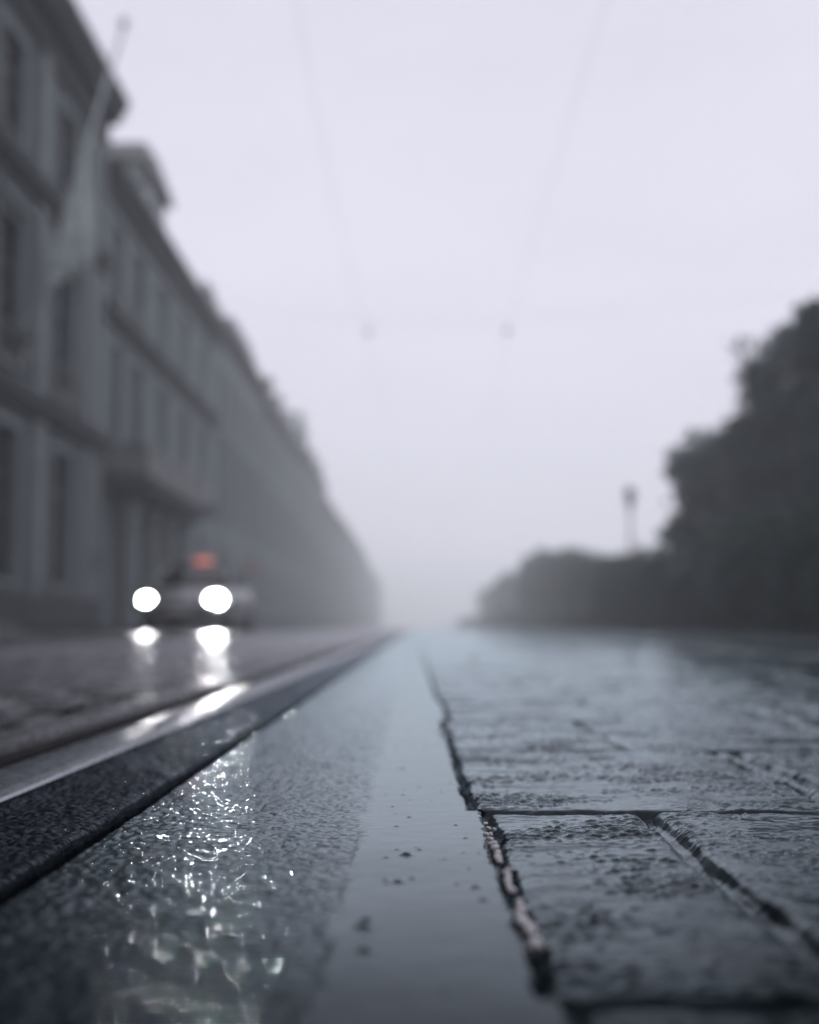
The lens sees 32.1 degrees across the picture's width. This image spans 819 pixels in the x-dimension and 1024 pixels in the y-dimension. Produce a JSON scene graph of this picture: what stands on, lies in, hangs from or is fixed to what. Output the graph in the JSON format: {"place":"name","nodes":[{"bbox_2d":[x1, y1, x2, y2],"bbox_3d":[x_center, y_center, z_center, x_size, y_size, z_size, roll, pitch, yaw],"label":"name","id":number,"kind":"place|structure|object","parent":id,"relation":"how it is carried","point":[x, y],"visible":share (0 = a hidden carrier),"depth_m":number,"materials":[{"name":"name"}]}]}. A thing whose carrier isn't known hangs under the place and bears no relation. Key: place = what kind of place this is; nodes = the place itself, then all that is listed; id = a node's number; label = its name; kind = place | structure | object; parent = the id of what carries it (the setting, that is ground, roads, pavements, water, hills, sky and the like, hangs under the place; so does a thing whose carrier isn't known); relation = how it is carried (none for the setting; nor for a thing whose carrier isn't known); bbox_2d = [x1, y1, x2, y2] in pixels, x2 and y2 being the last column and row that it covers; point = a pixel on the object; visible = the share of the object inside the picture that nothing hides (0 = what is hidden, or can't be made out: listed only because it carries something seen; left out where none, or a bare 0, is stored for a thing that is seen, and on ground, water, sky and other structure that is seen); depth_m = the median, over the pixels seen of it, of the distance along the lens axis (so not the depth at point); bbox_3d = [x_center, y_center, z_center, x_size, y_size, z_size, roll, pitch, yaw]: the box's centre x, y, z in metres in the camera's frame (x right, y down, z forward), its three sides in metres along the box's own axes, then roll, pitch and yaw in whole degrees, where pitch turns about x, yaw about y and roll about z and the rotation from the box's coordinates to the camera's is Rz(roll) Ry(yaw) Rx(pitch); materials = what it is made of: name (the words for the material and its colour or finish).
{"place":"outdoors","nodes":[
{"label":"outdoors","id":0,"kind":"place"},
{"bbox_2d":[0,632,333,650],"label":"road","id":1,"kind":"structure","parent":0,"point":[9,642],"depth_m":14.66,"materials":[{"name":"asphalt"}]},
{"bbox_2d":[0,631,568,1023],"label":"asphalt","id":2,"kind":"structure","parent":0,"point":[324,855],"depth_m":0.53,"materials":[{"name":"asphalt"}]},
{"bbox_2d":[524,927,536,935],"bbox_3d":[0.039,0.134,0.454,0.005,0.003,0.004,16,-36,-43],"label":"pebble","id":3,"kind":"object","parent":2,"relation":"on","point":[530,931],"visible":1,"depth_m":0.45,"materials":[{"name":"stone"}]},
{"bbox_2d":[191,628,404,631],"bbox_3d":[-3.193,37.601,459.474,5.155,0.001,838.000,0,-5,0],"label":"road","id":4,"kind":"structure","parent":0,"point":[335,630],"depth_m":63.00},
{"bbox_2d":[1,629,818,729],"bbox_3d":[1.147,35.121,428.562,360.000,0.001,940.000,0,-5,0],"label":"ground","id":5,"kind":"structure","parent":0,"point":[71,711],"depth_m":7.52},
{"bbox_2d":[0,0,128,626],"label":"town house","id":6,"kind":"structure","parent":5,"relation":"on","point":[55,440],"depth_m":40.49,"materials":[{"name":"grey stone"}]},
{"bbox_2d":[0,408,22,586],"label":"window","id":7,"kind":"structure","parent":6,"relation":"in","point":[6,418],"depth_m":37.45,"materials":[{"name":"grey stone"}]},
{"bbox_2d":[0,1,29,153],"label":"window","id":8,"kind":"structure","parent":6,"relation":"in","point":[7,50],"depth_m":37.95,"materials":[{"name":"grey glass"}]},
{"bbox_2d":[0,179,36,374],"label":"window","id":9,"kind":"structure","parent":6,"relation":"in","point":[11,202],"depth_m":37.67,"materials":[{"name":"grey glass"}]},
{"bbox_2d":[46,438,74,592],"bbox_3d":[-10.498,0.087,42.261,0.500,4.540,2.820,0,-5,0],"label":"window","id":10,"kind":"structure","parent":6,"relation":"in","point":[55,461],"depth_m":43.03,"materials":[{"name":"grey glass"}]},
{"bbox_2d":[55,89,80,200],"bbox_3d":[-10.498,-10.772,43.147,0.500,3.230,2.620,0,-5,0],"label":"window","id":11,"kind":"structure","parent":6,"relation":"in","point":[62,127],"depth_m":43.77,"materials":[{"name":"grey stone"}]},
{"bbox_2d":[50,243,86,408],"bbox_3d":[-10.418,-5.489,42.716,0.660,4.430,3.060,0,-5,0],"label":"window","id":12,"kind":"structure","parent":6,"relation":"in","point":[59,289],"depth_m":43.53,"materials":[{"name":"grey stone"}]},
{"bbox_2d":[15,15,128,369],"bbox_3d":[-9.015,-8.649,38.117,2.780,9.740,0.407,0,-5,-3],"label":"flagpole","id":13,"kind":"object","parent":6,"relation":"on","point":[123,22],"visible":0.94,"depth_m":38.03,"materials":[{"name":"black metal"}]},
{"bbox_2d":[49,154,96,289],"bbox_3d":[-9.018,-7.885,38.086,1.272,3.952,0.321,0,-5,-4],"label":"flag","id":14,"kind":"object","parent":13,"relation":"hanging from","point":[75,251],"visible":1,"depth_m":38.09,"materials":[{"name":"fabric"}]},
{"bbox_2d":[95,552,101,572],"bbox_3d":[-10.187,1.645,46.598,0.050,0.640,0.900,0,-5,0],"label":"wall plaque","id":15,"kind":"object","parent":6,"relation":"attached to","point":[98,561],"depth_m":46.47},
{"bbox_2d":[0,274,818,324],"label":"span wire","id":16,"kind":"object","parent":6,"relation":"attached to","point":[415,323],"visible":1,"depth_m":32.48,"materials":[{"name":"grey metal"}]},
{"bbox_2d":[100,142,226,626],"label":"town house","id":17,"kind":"structure","parent":5,"relation":"on","point":[162,419],"depth_m":55.04,"materials":[{"name":"grey stone"}]},
{"bbox_2d":[112,511,119,626],"bbox_3d":[-10.674,2.037,51.032,0.100,4.160,2.500,0,-5,0],"label":"door","id":18,"kind":"structure","parent":17,"relation":"in","point":[116,560],"depth_m":51.61,"materials":[{"name":"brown wood"}]},
{"bbox_2d":[109,334,123,447],"bbox_3d":[-10.478,-4.231,50.138,0.500,3.730,2.020,0,-5,0],"label":"window","id":19,"kind":"structure","parent":17,"relation":"in","point":[113,340],"depth_m":49.82,"materials":[{"name":"grey stone"}]},
{"bbox_2d":[111,212,125,304],"bbox_3d":[-10.478,-8.966,50.525,0.500,2.830,2.020,0,-5,0],"label":"window","id":20,"kind":"structure","parent":17,"relation":"in","point":[115,220],"depth_m":50.32,"materials":[{"name":"grey stone"}]},
{"bbox_2d":[129,354,144,460],"bbox_3d":[-10.468,-3.922,53.926,0.500,3.730,2.420,0,-5,0],"label":"window","id":21,"kind":"structure","parent":17,"relation":"in","point":[134,360],"depth_m":54.37,"materials":[{"name":"grey stone"}]},
{"bbox_2d":[132,240,146,327],"bbox_3d":[-10.468,-8.657,54.312,0.500,2.830,2.420,0,-5,0],"label":"window","id":22,"kind":"structure","parent":17,"relation":"in","point":[136,248],"depth_m":54.56,"materials":[{"name":"grey stone"}]},
{"bbox_2d":[156,380,168,455],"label":"window","id":23,"kind":"structure","parent":17,"relation":"in","point":[160,385],"depth_m":59.63,"materials":[{"name":"grey stone"}]},
{"bbox_2d":[158,277,170,354],"bbox_3d":[-10.453,-8.209,59.794,0.500,2.830,2.420,0,-5,0],"label":"window","id":24,"kind":"structure","parent":17,"relation":"in","point":[162,284],"depth_m":59.79,"materials":[{"name":"grey stone"}]},
{"bbox_2d":[179,401,189,470],"bbox_3d":[-10.289,-3.106,64.996,0.072,3.557,2.420,0,-5,0],"label":"window frame","id":25,"kind":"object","parent":17,"relation":"in","point":[183,407],"depth_m":64.55,"materials":[{"name":"grey stone"}]},
{"bbox_2d":[180,307,190,377],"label":"window frame","id":26,"kind":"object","parent":17,"relation":"in","point":[183,313],"depth_m":65.12,"materials":[{"name":"grey stone"}]},
{"bbox_2d":[197,532,205,557],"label":"window","id":27,"kind":"structure","parent":17,"relation":"in","point":[201,537],"depth_m":70.03,"materials":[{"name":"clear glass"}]},
{"bbox_2d":[198,420,207,499],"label":"window","id":28,"kind":"structure","parent":17,"relation":"in","point":[201,425],"depth_m":70.38,"materials":[{"name":"grey stone"}]},
{"bbox_2d":[199,333,208,397],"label":"window frame","id":29,"kind":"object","parent":17,"relation":"in","point":[202,339],"depth_m":70.45,"materials":[{"name":"grey stone"}]},
{"bbox_2d":[0,626,383,633],"bbox_3d":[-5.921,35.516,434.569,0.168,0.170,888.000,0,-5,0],"label":"kerb","id":30,"kind":"structure","parent":5,"relation":"on","point":[27,629],"depth_m":31.93,"materials":[{"name":"stone"}]},
{"bbox_2d":[0,632,394,729],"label":"setts","id":31,"kind":"structure","parent":5,"relation":"on","point":[36,686],"depth_m":3.70,"materials":[{"name":"stone"}]},
{"bbox_2d":[139,558,253,632],"bbox_3d":[-4.476,1.780,30.363,2.140,1.602,4.447,0,-5,2],"label":"car","id":32,"kind":"object","parent":31,"relation":"on","point":[203,591],"visible":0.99,"depth_m":29.17,"materials":[{"name":"silver metal"}]},
{"bbox_2d":[0,632,398,754],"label":"asphalt filling","id":33,"kind":"object","parent":5,"relation":"on","point":[19,736],"visible":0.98,"depth_m":1.87,"materials":[{"name":"asphalt"}]},
{"bbox_2d":[0,632,406,907],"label":"asphalt filling","id":34,"kind":"object","parent":5,"relation":"on","point":[52,828],"visible":0.84,"depth_m":0.93,"materials":[{"name":"asphalt"}]},
{"bbox_2d":[0,628,406,653],"bbox_3d":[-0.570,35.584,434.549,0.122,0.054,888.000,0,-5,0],"label":"tram rail","id":35,"kind":"object","parent":5,"relation":"on","point":[67,648],"visible":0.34,"depth_m":8.73,"materials":[{"name":"metal"}]},
{"bbox_2d":[0,629,409,807],"bbox_3d":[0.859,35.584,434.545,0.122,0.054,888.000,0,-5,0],"label":"tram rail","id":36,"kind":"object","parent":5,"relation":"on","point":[28,770],"visible":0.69,"depth_m":1.40,"materials":[{"name":"metal"}]},
{"bbox_2d":[201,279,270,626],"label":"town house","id":37,"kind":"structure","parent":5,"relation":"on","point":[242,392],"depth_m":85.96,"materials":[{"name":"stone"}]},
{"bbox_2d":[216,542,222,563],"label":"window","id":38,"kind":"structure","parent":37,"relation":"in","point":[219,546],"depth_m":76.62,"materials":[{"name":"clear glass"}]},
{"bbox_2d":[218,361,224,420],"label":"window frame","id":39,"kind":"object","parent":37,"relation":"in","point":[220,365],"depth_m":77.09,"materials":[{"name":"grey stone"}]},
{"bbox_2d":[217,434,227,518],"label":"window","id":40,"kind":"structure","parent":37,"relation":"in","point":[221,439],"depth_m":76.82,"materials":[{"name":"grey stone"}]},
{"bbox_2d":[226,546,231,564],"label":"window","id":41,"kind":"structure","parent":37,"relation":"in","point":[228,550],"depth_m":80.68,"materials":[{"name":"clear glass"}]},
{"bbox_2d":[228,374,233,431],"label":"window frame","id":42,"kind":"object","parent":37,"relation":"in","point":[230,379],"depth_m":80.69,"materials":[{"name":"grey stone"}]},
{"bbox_2d":[227,444,236,524],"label":"window","id":43,"kind":"structure","parent":37,"relation":"in","point":[231,448],"depth_m":80.92,"materials":[{"name":"grey glass"}]},
{"bbox_2d":[237,386,242,440],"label":"window frame","id":44,"kind":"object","parent":37,"relation":"in","point":[239,391],"depth_m":85.74,"materials":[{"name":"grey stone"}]},
{"bbox_2d":[236,452,245,529],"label":"window","id":45,"kind":"structure","parent":37,"relation":"in","point":[239,456],"depth_m":84.79,"materials":[{"name":"grey glass"}]},
{"bbox_2d":[245,397,249,448],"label":"window frame","id":46,"kind":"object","parent":37,"relation":"in","point":[247,402],"depth_m":89.47,"materials":[{"name":"grey stone"}]},
{"bbox_2d":[244,461,252,533],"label":"window","id":47,"kind":"structure","parent":37,"relation":"in","point":[247,464],"depth_m":88.66,"materials":[{"name":"grey glass"}]},
{"bbox_2d":[252,407,256,456],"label":"window frame","id":48,"kind":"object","parent":37,"relation":"in","point":[254,411],"depth_m":92.84,"materials":[{"name":"grey stone"}]},
{"bbox_2d":[251,468,259,537],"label":"window","id":49,"kind":"structure","parent":37,"relation":"in","point":[255,471],"depth_m":92.53,"materials":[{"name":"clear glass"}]},
{"bbox_2d":[257,560,262,611],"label":"window","id":50,"kind":"structure","parent":37,"relation":"in","point":[260,561],"depth_m":97.16,"materials":[{"name":"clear glass"}]},
{"bbox_2d":[259,417,263,463],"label":"window","id":51,"kind":"structure","parent":37,"relation":"in","point":[261,461],"depth_m":97.09,"materials":[{"name":"grey stone"}]},
{"bbox_2d":[258,475,265,541],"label":"window","id":52,"kind":"structure","parent":37,"relation":"in","point":[261,478],"depth_m":96.45,"materials":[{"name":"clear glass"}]},
{"bbox_2d":[262,377,304,627],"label":"town house","id":53,"kind":"structure","parent":5,"relation":"on","point":[283,457],"depth_m":111.79,"materials":[{"name":"grey stone"}]},
{"bbox_2d":[264,566,268,611],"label":"window","id":54,"kind":"structure","parent":53,"relation":"in","point":[266,568],"depth_m":100.32,"materials":[{"name":"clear glass"}]},
{"bbox_2d":[265,428,269,473],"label":"window","id":55,"kind":"structure","parent":53,"relation":"in","point":[267,432],"depth_m":101.20,"materials":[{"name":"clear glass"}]},
{"bbox_2d":[265,487,271,544],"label":"window","id":56,"kind":"structure","parent":53,"relation":"in","point":[268,490],"depth_m":101.75,"materials":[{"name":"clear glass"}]},
{"bbox_2d":[271,569,274,612],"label":"window","id":57,"kind":"structure","parent":53,"relation":"in","point":[272,570],"depth_m":106.13,"materials":[{"name":"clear glass"}]},
{"bbox_2d":[272,437,275,479],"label":"window","id":58,"kind":"structure","parent":53,"relation":"in","point":[273,440],"depth_m":106.31,"materials":[{"name":"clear glass"}]},
{"bbox_2d":[271,493,277,548],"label":"window","id":59,"kind":"structure","parent":53,"relation":"in","point":[274,495],"depth_m":105.31,"materials":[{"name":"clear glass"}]},
{"bbox_2d":[277,571,280,613],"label":"window","id":60,"kind":"structure","parent":53,"relation":"in","point":[278,573],"depth_m":110.02,"materials":[{"name":"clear glass"}]},
{"bbox_2d":[278,445,281,485],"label":"window","id":61,"kind":"structure","parent":53,"relation":"in","point":[279,448],"depth_m":110.88,"materials":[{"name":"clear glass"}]},
{"bbox_2d":[277,499,283,551],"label":"window","id":62,"kind":"structure","parent":53,"relation":"in","point":[279,501],"depth_m":110.53,"materials":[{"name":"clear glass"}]},
{"bbox_2d":[283,452,286,491],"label":"window","id":63,"kind":"structure","parent":53,"relation":"in","point":[284,455],"depth_m":115.19,"materials":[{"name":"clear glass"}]},
{"bbox_2d":[283,504,288,554],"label":"window","id":64,"kind":"structure","parent":53,"relation":"in","point":[285,506],"depth_m":115.04,"materials":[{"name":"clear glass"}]},
{"bbox_2d":[287,576,290,614],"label":"window","id":65,"kind":"structure","parent":53,"relation":"in","point":[288,577],"depth_m":118.84,"materials":[{"name":"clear glass"}]},
{"bbox_2d":[288,459,291,496],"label":"window","id":66,"kind":"structure","parent":53,"relation":"in","point":[289,462],"depth_m":119.83,"materials":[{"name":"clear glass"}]},
{"bbox_2d":[288,509,293,557],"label":"window","id":67,"kind":"structure","parent":53,"relation":"in","point":[290,511],"depth_m":120.10,"materials":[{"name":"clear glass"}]},
{"bbox_2d":[292,578,294,614],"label":"window","id":68,"kind":"structure","parent":53,"relation":"in","point":[293,579],"depth_m":123.82,"materials":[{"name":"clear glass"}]},
{"bbox_2d":[292,513,297,559],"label":"window","id":69,"kind":"structure","parent":53,"relation":"in","point":[294,515],"depth_m":123.79,"materials":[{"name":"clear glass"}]},
{"bbox_2d":[296,579,298,615],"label":"window","id":70,"kind":"structure","parent":53,"relation":"in","point":[297,581],"depth_m":128.09,"materials":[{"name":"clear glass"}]},
{"bbox_2d":[296,517,301,562],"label":"window","id":71,"kind":"structure","parent":53,"relation":"in","point":[298,518],"depth_m":128.09,"materials":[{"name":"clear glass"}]},
{"bbox_2d":[294,409,327,627],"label":"town house","id":72,"kind":"structure","parent":5,"relation":"on","point":[313,487],"depth_m":146.71,"materials":[{"name":"stone"}]},
{"bbox_2d":[301,523,303,564],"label":"window","id":73,"kind":"structure","parent":72,"relation":"in","point":[302,563],"depth_m":133.13,"materials":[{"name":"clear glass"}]},
{"bbox_2d":[305,527,307,566],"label":"window","id":74,"kind":"structure","parent":72,"relation":"in","point":[305,527],"depth_m":137.89,"materials":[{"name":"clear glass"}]},
{"bbox_2d":[305,429,349,627],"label":"town house","id":75,"kind":"structure","parent":5,"relation":"on","point":[336,534],"depth_m":188.64,"materials":[{"name":"grey stone"}]},
{"bbox_2d":[341,517,368,627],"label":"town house","id":76,"kind":"structure","parent":5,"relation":"on","point":[357,559],"depth_m":260.39,"materials":[{"name":"stone"}]},
{"bbox_2d":[366,563,382,627],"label":"town house","id":77,"kind":"structure","parent":5,"relation":"on","point":[374,600],"depth_m":375.23,"materials":[{"name":"grey stone"}]},
{"bbox_2d":[419,628,818,657],"bbox_3d":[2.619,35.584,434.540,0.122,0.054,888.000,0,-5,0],"label":"tram rail","id":78,"kind":"object","parent":5,"relation":"on","point":[679,647],"visible":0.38,"depth_m":6.98,"materials":[{"name":"metal"}]},
{"bbox_2d":[425,628,818,642],"bbox_3d":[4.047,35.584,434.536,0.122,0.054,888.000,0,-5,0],"label":"tram rail","id":79,"kind":"object","parent":5,"relation":"on","point":[662,636],"visible":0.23,"depth_m":15.18,"materials":[{"name":"metal"}]},
{"bbox_2d":[446,627,818,632],"bbox_3d":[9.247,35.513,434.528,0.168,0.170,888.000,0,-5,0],"label":"kerb","id":80,"kind":"structure","parent":5,"relation":"on","point":[753,629],"depth_m":40.61,"materials":[{"name":"stone"}]},
{"bbox_2d":[75,0,818,627],"label":"sky","id":81,"kind":"structure","parent":0,"point":[686,171],"materials":[{"name":"white"}]},
{"bbox_2d":[406,628,664,631],"bbox_3d":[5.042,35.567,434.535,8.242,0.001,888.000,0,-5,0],"label":"pavement","id":82,"kind":"structure","parent":0,"point":[443,629],"depth_m":63.59,"materials":[{"name":"stone"}]},
{"bbox_2d":[415,631,818,1023],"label":"pavement","id":83,"kind":"structure","parent":0,"point":[650,814],"depth_m":0.79,"materials":[{"name":"stone"}]},
{"bbox_2d":[515,915,528,925],"bbox_3d":[0.037,0.137,0.475,0.004,0.003,0.006,-5,19,-38],"label":"pebble","id":84,"kind":"object","parent":83,"relation":"on","point":[521,920],"visible":1,"depth_m":0.47,"materials":[{"name":"stone"}]},
{"bbox_2d":[525,939,543,952],"bbox_3d":[0.039,0.133,0.436,0.006,0.003,0.008,-14,-14,-31],"label":"pebble","id":85,"kind":"object","parent":83,"relation":"on","point":[535,946],"visible":1,"depth_m":0.43,"materials":[{"name":"stone"}]},
{"bbox_2d":[466,631,818,654],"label":"pavement","id":86,"kind":"structure","parent":0,"point":[802,648],"depth_m":9.99,"materials":[{"name":"stone"}]},
{"bbox_2d":[545,632,818,641],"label":"pavement","id":87,"kind":"structure","parent":0,"point":[812,637],"depth_m":21.86,"materials":[{"name":"stone"}]},
{"bbox_3d":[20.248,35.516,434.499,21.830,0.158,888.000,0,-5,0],"label":"footway","id":88,"kind":"structure","parent":0,"visible":0},
{"bbox_2d":[474,584,500,613],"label":"park tree","id":89,"kind":"object","parent":88,"relation":"on","point":[485,603],"visible":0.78,"depth_m":232.50,"materials":[{"name":"green plant"}]},
{"bbox_2d":[492,571,521,612],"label":"park tree","id":90,"kind":"object","parent":88,"relation":"on","point":[504,584],"visible":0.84,"depth_m":187.06,"materials":[{"name":"green plant"}]},
{"bbox_2d":[510,550,538,609],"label":"park tree","id":91,"kind":"object","parent":88,"relation":"on","point":[520,575],"visible":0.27,"depth_m":148.54,"materials":[{"name":"green plant"}]},
{"bbox_2d":[455,588,603,627],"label":"hedge","id":92,"kind":"object","parent":88,"relation":"on","point":[568,613],"visible":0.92,"depth_m":115.21,"materials":[{"name":"green plant"}]},
{"bbox_2d":[519,545,557,608],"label":"park tree","id":93,"kind":"object","parent":88,"relation":"on","point":[533,578],"visible":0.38,"depth_m":131.96,"materials":[{"name":"green plant"}]},
{"bbox_2d":[535,548,578,606],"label":"park tree","id":94,"kind":"object","parent":88,"relation":"on","point":[547,586],"visible":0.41,"depth_m":118.25,"materials":[{"name":"green plant"}]},
{"bbox_2d":[550,544,604,604],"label":"park tree","id":95,"kind":"object","parent":88,"relation":"on","point":[562,568],"visible":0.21,"depth_m":104.91,"materials":[{"name":"green plant"}]},
{"bbox_2d":[563,553,618,600],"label":"park tree","id":96,"kind":"object","parent":88,"relation":"on","point":[579,582],"visible":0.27,"depth_m":93.41,"materials":[{"name":"green plant"}]},
{"bbox_2d":[588,554,645,598],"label":"park tree","id":97,"kind":"object","parent":88,"relation":"on","point":[591,583],"visible":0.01,"depth_m":85.56,"materials":[{"name":"green plant"}]},
{"bbox_2d":[623,485,636,626],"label":"street lamp","id":98,"kind":"object","parent":88,"relation":"on","point":[629,493],"visible":0.84,"depth_m":66.04,"materials":[{"name":"black metal"}]},
{"bbox_2d":[587,503,755,626],"bbox_3d":[11.230,3.283,63.281,3.864,5.035,35.484,0,-5,0],"label":"hedge","id":99,"kind":"object","parent":88,"relation":"on","point":[671,589],"visible":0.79,"depth_m":57.87,"materials":[{"name":"green plant"}]},
{"bbox_2d":[654,425,765,549],"bbox_3d":[14.643,0.442,62.305,8.540,9.416,6.369,2,-5,-24],"label":"park tree","id":100,"kind":"object","parent":88,"relation":"on","point":[694,475],"visible":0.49,"depth_m":60.98,"materials":[{"name":"green plant"}]},
{"bbox_2d":[705,484,818,626],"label":"hedge","id":101,"kind":"object","parent":88,"relation":"on","point":[772,576],"visible":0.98,"depth_m":40.16,"materials":[{"name":"green plant"}]},
{"bbox_2d":[715,302,818,626],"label":"park tree","id":102,"kind":"object","parent":88,"relation":"on","point":[768,418],"visible":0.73,"depth_m":51.53,"materials":[{"name":"green plant"}]},
{"bbox_2d":[779,297,818,500],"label":"park tree","id":103,"kind":"object","parent":88,"relation":"on","point":[806,479],"visible":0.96,"depth_m":43.41,"materials":[{"name":"green plant"}]},
{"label":"wire hanger","id":104,"kind":"object","parent":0,"visible":0},
{"bbox_2d":[296,3,407,591],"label":"overhead wire","id":105,"kind":"object","parent":104,"relation":"hanging from","point":[336,208],"visible":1,"depth_m":20.41,"materials":[{"name":"grey metal"}]},
{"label":"wire hanger","id":106,"kind":"object","parent":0,"visible":0},
{"bbox_2d":[424,1,605,592],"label":"overhead wire","id":107,"kind":"object","parent":106,"relation":"hanging from","point":[542,209],"visible":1,"depth_m":20.45,"materials":[{"name":"black metal"}]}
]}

